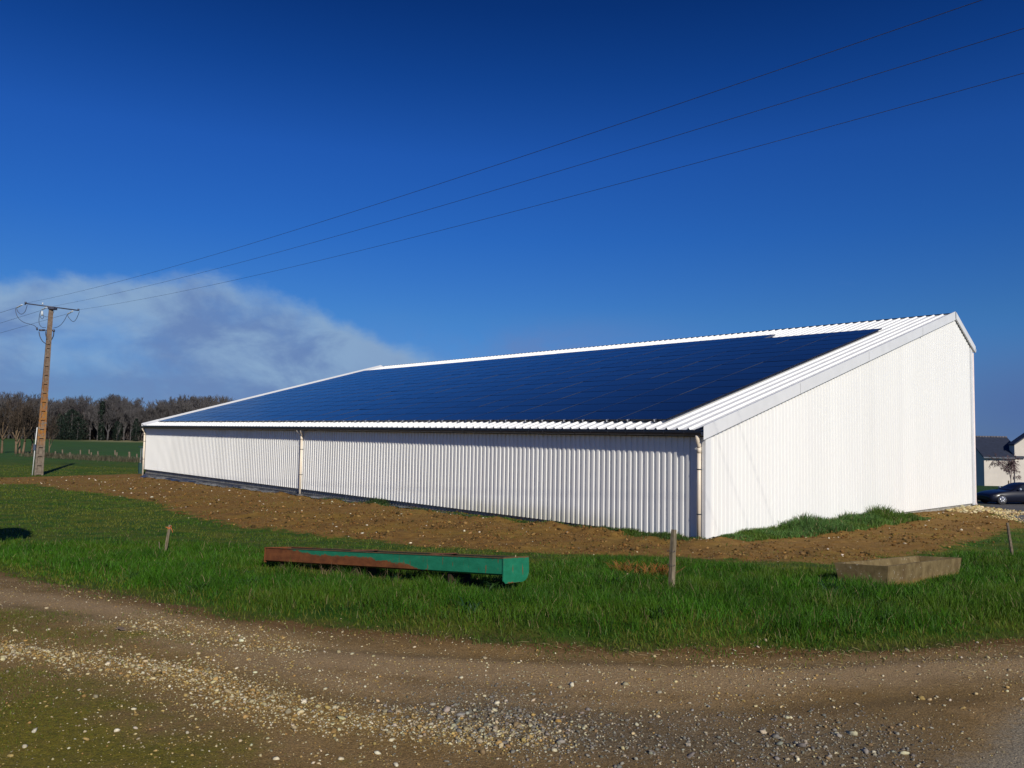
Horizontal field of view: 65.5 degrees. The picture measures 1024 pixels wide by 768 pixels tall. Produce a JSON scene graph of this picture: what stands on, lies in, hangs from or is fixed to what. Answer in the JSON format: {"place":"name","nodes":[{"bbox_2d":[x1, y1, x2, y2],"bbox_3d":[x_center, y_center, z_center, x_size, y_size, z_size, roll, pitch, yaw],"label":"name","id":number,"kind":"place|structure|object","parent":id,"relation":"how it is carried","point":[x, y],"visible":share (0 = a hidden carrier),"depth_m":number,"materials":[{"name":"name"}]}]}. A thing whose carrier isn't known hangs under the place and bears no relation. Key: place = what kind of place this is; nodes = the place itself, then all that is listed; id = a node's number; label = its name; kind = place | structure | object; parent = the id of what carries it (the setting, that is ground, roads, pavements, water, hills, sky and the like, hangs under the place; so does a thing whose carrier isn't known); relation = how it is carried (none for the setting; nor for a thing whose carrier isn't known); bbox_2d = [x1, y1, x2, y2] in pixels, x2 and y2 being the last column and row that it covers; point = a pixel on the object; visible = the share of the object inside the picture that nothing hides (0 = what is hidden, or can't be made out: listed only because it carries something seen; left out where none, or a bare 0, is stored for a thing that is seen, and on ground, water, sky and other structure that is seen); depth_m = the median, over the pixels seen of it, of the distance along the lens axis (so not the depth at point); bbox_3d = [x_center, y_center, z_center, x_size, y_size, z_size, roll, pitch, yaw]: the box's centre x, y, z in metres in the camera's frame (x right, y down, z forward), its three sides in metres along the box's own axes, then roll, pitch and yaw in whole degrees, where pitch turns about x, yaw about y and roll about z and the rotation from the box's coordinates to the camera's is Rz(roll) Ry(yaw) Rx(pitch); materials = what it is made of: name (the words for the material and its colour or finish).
{"place":"outdoors","nodes":[
{"label":"outdoors","id":0,"kind":"place"},
{"bbox_2d":[13,451,141,462],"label":"dry grass","id":1,"kind":"structure","parent":0,"point":[118,458],"depth_m":75.33,"materials":[{"name":"plant"}]},
{"bbox_2d":[0,438,1023,767],"bbox_3d":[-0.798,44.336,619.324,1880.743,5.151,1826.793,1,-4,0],"label":"ground","id":2,"kind":"structure","parent":0,"point":[992,730],"depth_m":5.73,"materials":[{"name":"brown soil"}]},
{"bbox_2d":[0,391,10,399],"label":"bare tree","id":3,"kind":"object","parent":2,"relation":"on","point":[4,396],"visible":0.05,"depth_m":245.92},
{"bbox_2d":[0,395,15,438],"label":"bare tree","id":4,"kind":"object","parent":2,"relation":"on","point":[2,404],"visible":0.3,"depth_m":205.80,"materials":[{"name":"brown plant"}]},
{"bbox_2d":[0,398,21,452],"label":"bare tree","id":5,"kind":"object","parent":2,"relation":"on","point":[3,421],"visible":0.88,"depth_m":86.74,"materials":[{"name":"brown plant"}]},
{"bbox_2d":[0,391,23,404],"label":"bare tree","id":6,"kind":"object","parent":2,"relation":"on","point":[12,399],"visible":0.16,"depth_m":227.39,"materials":[{"name":"brown plant"}]},
{"bbox_2d":[9,398,21,424],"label":"bare tree","id":7,"kind":"object","parent":2,"relation":"on","point":[14,408],"visible":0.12,"depth_m":203.25,"materials":[{"name":"brown plant"}]},
{"bbox_2d":[2,406,35,452],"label":"bare tree","id":8,"kind":"object","parent":2,"relation":"on","point":[19,446],"visible":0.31,"depth_m":87.83,"materials":[{"name":"brown plant"}]},
{"bbox_2d":[11,391,27,399],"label":"bare tree","id":9,"kind":"object","parent":2,"relation":"on","point":[22,393],"visible":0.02,"depth_m":250.81,"materials":[{"name":"brown plant"}]},
{"bbox_2d":[3,397,40,453],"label":"bare tree","id":10,"kind":"object","parent":2,"relation":"on","point":[13,419],"visible":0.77,"depth_m":86.72,"materials":[{"name":"brown plant"}]},
{"bbox_2d":[19,400,39,453],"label":"bare tree","id":11,"kind":"object","parent":2,"relation":"on","point":[25,416],"visible":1,"depth_m":86.26,"materials":[{"name":"brown plant"}]},
{"bbox_2d":[18,394,40,403],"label":"bare tree","id":12,"kind":"object","parent":2,"relation":"on","point":[31,395],"visible":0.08,"depth_m":253.68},
{"bbox_2d":[25,401,38,453],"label":"bare tree","id":13,"kind":"object","parent":2,"relation":"on","point":[32,434],"visible":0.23,"depth_m":88.47,"materials":[{"name":"brown plant"}]},
{"bbox_2d":[34,405,52,438],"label":"bare tree","id":14,"kind":"object","parent":2,"relation":"on","point":[49,410],"visible":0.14,"depth_m":203.59,"materials":[{"name":"plant"}]},
{"bbox_2d":[15,302,79,474],"bbox_3d":[-29.285,0.329,49.742,3.493,10.870,1.161,3,-4,-32],"label":"power pole","id":15,"kind":"object","parent":2,"relation":"on","point":[38,457],"visible":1,"depth_m":49.48,"materials":[{"name":"concrete"}]},
{"bbox_2d":[28,0,980,302],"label":"overhead wire","id":16,"kind":"object","parent":15,"relation":"attached to","point":[600,130],"visible":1,"depth_m":15.89,"materials":[{"name":"black metal"}]},
{"bbox_2d":[56,28,1023,305],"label":"overhead wire","id":17,"kind":"object","parent":15,"relation":"attached to","point":[620,152],"visible":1,"depth_m":16.63,"materials":[{"name":"black metal"}]},
{"bbox_2d":[80,73,1022,309],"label":"overhead wire","id":18,"kind":"object","parent":15,"relation":"attached to","point":[649,175],"visible":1,"depth_m":17.99,"materials":[{"name":"black metal"}]},
{"bbox_2d":[46,413,61,452],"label":"bare tree","id":19,"kind":"object","parent":2,"relation":"on","point":[50,427],"visible":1,"depth_m":87.10,"materials":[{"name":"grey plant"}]},
{"bbox_2d":[47,402,63,425],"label":"bare tree","id":20,"kind":"object","parent":2,"relation":"on","point":[54,410],"visible":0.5,"depth_m":205.13,"materials":[{"name":"plant"}]},
{"bbox_2d":[52,413,66,439],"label":"evergreen tree","id":21,"kind":"object","parent":2,"relation":"on","point":[60,417],"visible":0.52,"depth_m":199.41,"materials":[{"name":"green plant"}]},
{"bbox_2d":[53,399,68,431],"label":"bare tree","id":22,"kind":"object","parent":2,"relation":"on","point":[64,405],"visible":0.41,"depth_m":207.88,"materials":[{"name":"brown plant"}]},
{"bbox_2d":[57,409,89,439],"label":"evergreen tree","id":23,"kind":"object","parent":2,"relation":"on","point":[70,413],"visible":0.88,"depth_m":196.90,"materials":[{"name":"green plant"}]},
{"bbox_2d":[63,397,87,431],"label":"bare tree","id":24,"kind":"object","parent":2,"relation":"on","point":[76,403],"visible":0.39,"depth_m":207.84,"materials":[{"name":"brown plant"}]},
{"bbox_2d":[68,417,90,439],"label":"tree","id":25,"kind":"object","parent":2,"relation":"on","point":[75,422],"visible":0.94,"depth_m":196.35,"materials":[{"name":"green plant"}]},
{"bbox_2d":[71,404,87,425],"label":"bare tree","id":26,"kind":"object","parent":2,"relation":"on","point":[83,410],"visible":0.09,"depth_m":211.87,"materials":[{"name":"plant"}]},
{"bbox_2d":[77,395,90,425],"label":"bare tree","id":27,"kind":"object","parent":2,"relation":"on","point":[85,401],"visible":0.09,"depth_m":229.78,"materials":[{"name":"plant"}]},
{"bbox_2d":[78,406,91,439],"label":"bare tree","id":28,"kind":"object","parent":2,"relation":"on","point":[88,407],"visible":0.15,"depth_m":208.10,"materials":[{"name":"plant"}]},
{"bbox_2d":[83,403,99,439],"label":"bare tree","id":29,"kind":"object","parent":2,"relation":"on","point":[90,417],"visible":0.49,"depth_m":202.35,"materials":[{"name":"plant"}]},
{"bbox_2d":[83,396,101,406],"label":"bare tree","id":30,"kind":"object","parent":2,"relation":"on","point":[94,404],"visible":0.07,"depth_m":227.94,"materials":[{"name":"brown plant"}]},
{"bbox_2d":[83,403,106,439],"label":"bare tree","id":31,"kind":"object","parent":2,"relation":"on","point":[94,419],"visible":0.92,"depth_m":200.01,"materials":[{"name":"grey plant"}]},
{"bbox_2d":[1,397,198,439],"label":"woodland undergrowth","id":32,"kind":"object","parent":2,"relation":"on","point":[94,434],"visible":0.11,"depth_m":206.84,"materials":[{"name":"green plant"}]},
{"bbox_2d":[97,401,105,439],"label":"evergreen tree","id":33,"kind":"object","parent":2,"relation":"on","point":[101,411],"visible":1,"depth_m":199.44,"materials":[{"name":"green plant"}]},
{"bbox_2d":[94,400,114,437],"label":"bare tree","id":34,"kind":"object","parent":2,"relation":"on","point":[112,406],"visible":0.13,"depth_m":204.49,"materials":[{"name":"brown plant"}]},
{"bbox_2d":[96,398,121,439],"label":"bare tree","id":35,"kind":"object","parent":2,"relation":"on","point":[117,404],"visible":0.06,"depth_m":211.07,"materials":[{"name":"plant"}]},
{"bbox_2d":[96,398,123,440],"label":"bare tree","id":36,"kind":"object","parent":2,"relation":"on","point":[111,417],"visible":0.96,"depth_m":199.98,"materials":[{"name":"plant"}]},
{"bbox_2d":[104,394,119,403],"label":"bare tree","id":37,"kind":"object","parent":2,"relation":"on","point":[117,397],"visible":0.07,"depth_m":226.00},
{"bbox_2d":[111,421,122,440],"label":"evergreen tree","id":38,"kind":"object","parent":2,"relation":"on","point":[117,424],"visible":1,"depth_m":196.47,"materials":[{"name":"green plant"}]},
{"bbox_2d":[110,403,130,440],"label":"bare tree","id":39,"kind":"object","parent":2,"relation":"on","point":[120,419],"visible":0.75,"depth_m":203.21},
{"bbox_2d":[113,397,130,410],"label":"bare tree","id":40,"kind":"object","parent":2,"relation":"on","point":[121,400],"visible":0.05,"depth_m":224.75,"materials":[{"name":"brown plant"}]},
{"bbox_2d":[121,406,135,440],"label":"bare tree","id":41,"kind":"object","parent":2,"relation":"on","point":[125,423],"visible":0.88,"depth_m":202.75,"materials":[{"name":"plant"}]},
{"bbox_2d":[114,627,148,630],"bbox_3d":[-3.177,2.046,6.643,0.280,0.030,0.063,1,-4,0],"label":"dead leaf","id":42,"kind":"object","parent":2,"relation":"on","point":[121,628],"visible":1,"depth_m":6.64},
{"bbox_2d":[119,399,144,409],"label":"bare tree","id":43,"kind":"object","parent":2,"relation":"on","point":[136,401],"visible":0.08,"depth_m":234.28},
{"bbox_2d":[124,403,142,440],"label":"bare tree","id":44,"kind":"object","parent":2,"relation":"on","point":[128,412],"visible":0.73,"depth_m":200.65,"materials":[{"name":"plant"}]},
{"bbox_2d":[126,402,141,439],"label":"bare tree","id":45,"kind":"object","parent":2,"relation":"on","point":[137,404],"visible":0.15,"depth_m":223.53,"materials":[{"name":"plant"}]},
{"bbox_2d":[130,418,140,440],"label":"evergreen tree","id":46,"kind":"object","parent":2,"relation":"on","point":[135,427],"visible":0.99,"depth_m":196.38,"materials":[{"name":"green plant"}]},
{"bbox_2d":[131,408,148,440],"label":"bare tree","id":47,"kind":"object","parent":2,"relation":"on","point":[143,414],"visible":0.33,"depth_m":206.79,"materials":[{"name":"plant"}]},
{"bbox_2d":[138,446,142,473],"bbox_3d":[-24.750,5.069,53.086,0.360,1.804,0.280,4,-5,-42],"label":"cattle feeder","id":48,"kind":"object","parent":2,"relation":"on","point":[140,468],"visible":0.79,"depth_m":53.00,"materials":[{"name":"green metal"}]},
{"bbox_2d":[139,408,159,429],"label":"bare tree","id":49,"kind":"object","parent":2,"relation":"on","point":[147,418],"visible":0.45,"depth_m":204.72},
{"bbox_2d":[146,404,163,420],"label":"bare tree","id":50,"kind":"object","parent":2,"relation":"on","point":[153,408],"visible":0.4,"depth_m":204.73,"materials":[{"name":"brown plant"}]},
{"bbox_2d":[154,402,168,419],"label":"bare tree","id":51,"kind":"object","parent":2,"relation":"on","point":[165,409],"visible":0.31,"depth_m":206.27,"materials":[{"name":"brown plant"}]},
{"bbox_2d":[156,403,171,419],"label":"bare tree","id":52,"kind":"object","parent":2,"relation":"on","point":[162,409],"visible":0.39,"depth_m":205.28,"materials":[{"name":"brown plant"}]},
{"bbox_2d":[156,399,171,407],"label":"bare tree","id":53,"kind":"object","parent":2,"relation":"on","point":[162,403],"visible":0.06,"depth_m":229.79,"materials":[{"name":"brown plant"}]},
{"bbox_2d":[164,525,172,550],"bbox_3d":[-6.860,3.133,15.848,0.168,0.649,0.127,3,-4,-32],"label":"fence post","id":54,"kind":"object","parent":2,"relation":"on","point":[169,528],"visible":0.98,"depth_m":15.85,"materials":[{"name":"brown wood"}]},
{"bbox_2d":[166,398,186,416],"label":"bare tree","id":55,"kind":"object","parent":2,"relation":"on","point":[175,411],"visible":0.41,"depth_m":200.94,"materials":[{"name":"brown plant"}]},
{"bbox_2d":[169,400,183,415],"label":"bare tree","id":56,"kind":"object","parent":2,"relation":"on","point":[173,403],"visible":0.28,"depth_m":202.82,"materials":[{"name":"brown plant"}]},
{"bbox_2d":[177,395,197,410],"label":"bare tree","id":57,"kind":"object","parent":2,"relation":"on","point":[185,399],"visible":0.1,"depth_m":223.42,"materials":[{"name":"brown plant"}]},
{"bbox_2d":[182,400,200,412],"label":"bare tree","id":58,"kind":"object","parent":2,"relation":"on","point":[187,409],"visible":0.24,"depth_m":203.54,"materials":[{"name":"plant"}]},
{"bbox_2d":[193,398,207,409],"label":"bare tree","id":59,"kind":"object","parent":2,"relation":"on","point":[200,405],"visible":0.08,"depth_m":210.61,"materials":[{"name":"brown plant"}]},
{"bbox_2d":[194,396,208,408],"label":"bare tree","id":60,"kind":"object","parent":2,"relation":"on","point":[206,398],"visible":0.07,"depth_m":227.53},
{"bbox_2d":[203,399,218,406],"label":"bare tree","id":61,"kind":"object","parent":2,"relation":"on","point":[209,402],"visible":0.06,"depth_m":201.24,"materials":[{"name":"brown plant"}]},
{"bbox_2d":[219,396,234,403],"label":"bare tree","id":62,"kind":"object","parent":2,"relation":"on","point":[221,399],"visible":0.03,"depth_m":226.16,"materials":[{"name":"brown plant"}]},
{"bbox_2d":[0,608,590,767],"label":"moss grass","id":63,"kind":"structure","parent":2,"relation":"on","point":[47,617],"depth_m":5.35,"materials":[{"name":"green plant"}]},
{"bbox_2d":[141,473,519,521],"bbox_3d":[-10.474,4.845,35.627,0.591,0.464,36.300,4,-5,-42],"label":"plastic sheet","id":64,"kind":"object","parent":2,"relation":"on","point":[180,479],"visible":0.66,"depth_m":38.53,"materials":[{"name":"plastic"}]},
{"bbox_2d":[304,563,400,579],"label":"dry stalks","id":65,"kind":"object","parent":2,"relation":"on","point":[352,572],"visible":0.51,"depth_m":10.59,"materials":[{"name":"brown plant"}]},
{"bbox_2d":[264,546,528,585],"bbox_3d":[-1.740,2.441,10.706,4.454,0.393,0.512,-7,-12,36],"label":"feed trough","id":66,"kind":"object","parent":2,"relation":"on","point":[511,569],"visible":0.85,"depth_m":10.16,"materials":[{"name":"green paint"}]},
{"bbox_2d":[18,476,990,561],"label":"pale stones","id":67,"kind":"object","parent":2,"relation":"on","point":[437,511],"visible":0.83,"depth_m":25.10,"materials":[{"name":"beige stone"}]},
{"bbox_2d":[3,616,1008,766],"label":"loose stones","id":68,"kind":"object","parent":2,"relation":"on","point":[447,709],"visible":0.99,"depth_m":4.94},
{"bbox_2d":[0,475,1019,563],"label":"soil clods","id":69,"kind":"object","parent":2,"relation":"on","point":[784,556],"visible":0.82,"depth_m":21.85,"materials":[{"name":"soil"}]},
{"bbox_2d":[0,535,1023,664],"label":"tall grass","id":70,"kind":"structure","parent":2,"relation":"on","point":[219,558],"depth_m":8.69,"materials":[{"name":"green plant"}]},
{"bbox_2d":[0,465,1023,666],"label":"short grass","id":71,"kind":"structure","parent":2,"relation":"on","point":[312,567],"depth_m":10.30,"materials":[{"name":"green plant"}]},
{"bbox_2d":[309,497,731,545],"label":"weeds","id":72,"kind":"object","parent":2,"relation":"on","point":[631,532],"visible":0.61,"depth_m":21.12,"materials":[{"name":"green plant"}]},
{"bbox_2d":[94,559,976,620],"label":"broadleaf weeds","id":73,"kind":"object","parent":2,"relation":"on","point":[498,584],"visible":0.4,"depth_m":9.35,"materials":[{"name":"green plant"}]},
{"bbox_2d":[140,312,977,538],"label":"metal barn","id":74,"kind":"structure","parent":2,"relation":"on","point":[711,436],"depth_m":27.55,"materials":[{"name":"white paint"}]},
{"bbox_2d":[605,558,685,578],"bbox_3d":[1.731,2.604,11.039,1.471,0.368,1.123,-2,-5,40],"label":"dry dock plant","id":75,"kind":"object","parent":2,"relation":"on","point":[662,568],"visible":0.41,"depth_m":10.96,"materials":[{"name":"brown plant"}]},
{"bbox_2d":[667,529,676,589],"bbox_3d":[1.863,2.083,9.271,0.090,0.766,0.140,-1,-4,33],"label":"fence post","id":76,"kind":"object","parent":2,"relation":"on","point":[672,557],"visible":0.94,"depth_m":9.26,"materials":[{"name":"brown wood"}]},
{"bbox_2d":[718,503,935,541],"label":"weeds","id":77,"kind":"object","parent":2,"relation":"on","point":[849,522],"visible":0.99,"depth_m":22.09,"materials":[{"name":"green plant"}]},
{"bbox_2d":[834,556,960,585],"bbox_3d":[5.989,2.856,12.142,0.710,0.340,3.855,-7,-12,41],"label":"stone trough","id":78,"kind":"object","parent":2,"relation":"on","point":[906,569],"visible":0.84,"depth_m":11.45,"materials":[{"name":"concrete"}]},
{"bbox_2d":[944,505,1023,514],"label":"rubble pile","id":79,"kind":"object","parent":2,"relation":"on","point":[969,508],"visible":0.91,"depth_m":30.70,"materials":[{"name":"stone"}]},
{"bbox_2d":[975,433,1023,485],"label":"farmhouse","id":80,"kind":"object","parent":2,"relation":"on","point":[1002,446],"visible":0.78,"depth_m":91.64,"materials":[{"name":"paint"}]},
{"bbox_2d":[977,482,1023,504],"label":"parked car","id":81,"kind":"object","parent":2,"relation":"on","point":[1009,492],"visible":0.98,"depth_m":52.49,"materials":[{"name":"paint"}]},
{"bbox_2d":[986,511,1023,522],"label":"pale stones","id":82,"kind":"object","parent":2,"relation":"on","point":[1009,518],"visible":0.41,"depth_m":28.42,"materials":[{"name":"beige stone"}]},
{"bbox_2d":[1006,523,1013,554],"bbox_3d":[10.988,3.486,17.544,0.066,0.847,0.171,3,-4,-24],"label":"fence post","id":83,"kind":"object","parent":2,"relation":"on","point":[1009,538],"visible":0.77,"depth_m":17.54,"materials":[{"name":"brown wood"}]},
{"bbox_2d":[0,579,1023,767],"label":"gravel","id":84,"kind":"structure","parent":0,"point":[495,730],"depth_m":4.82,"materials":[{"name":"beige gravel"}]},
{"bbox_2d":[0,0,1023,440],"label":"sky","id":85,"kind":"structure","parent":0,"point":[138,138],"materials":[{"name":"blue"}]},
{"bbox_2d":[394,636,1023,684],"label":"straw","id":86,"kind":"object","parent":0,"point":[771,664],"visible":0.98,"depth_m":6.13,"materials":[{"name":"beige plant"}]},
{"bbox_2d":[976,486,1001,492],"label":"grass bank","id":87,"kind":"structure","parent":0,"point":[980,488],"depth_m":80.05,"materials":[{"name":"green plant"}]},
{"bbox_2d":[986,452,1021,482],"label":"birch tree","id":88,"kind":"object","parent":87,"relation":"on","point":[1010,463],"visible":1,"depth_m":66.00,"materials":[{"name":"brown plant"}]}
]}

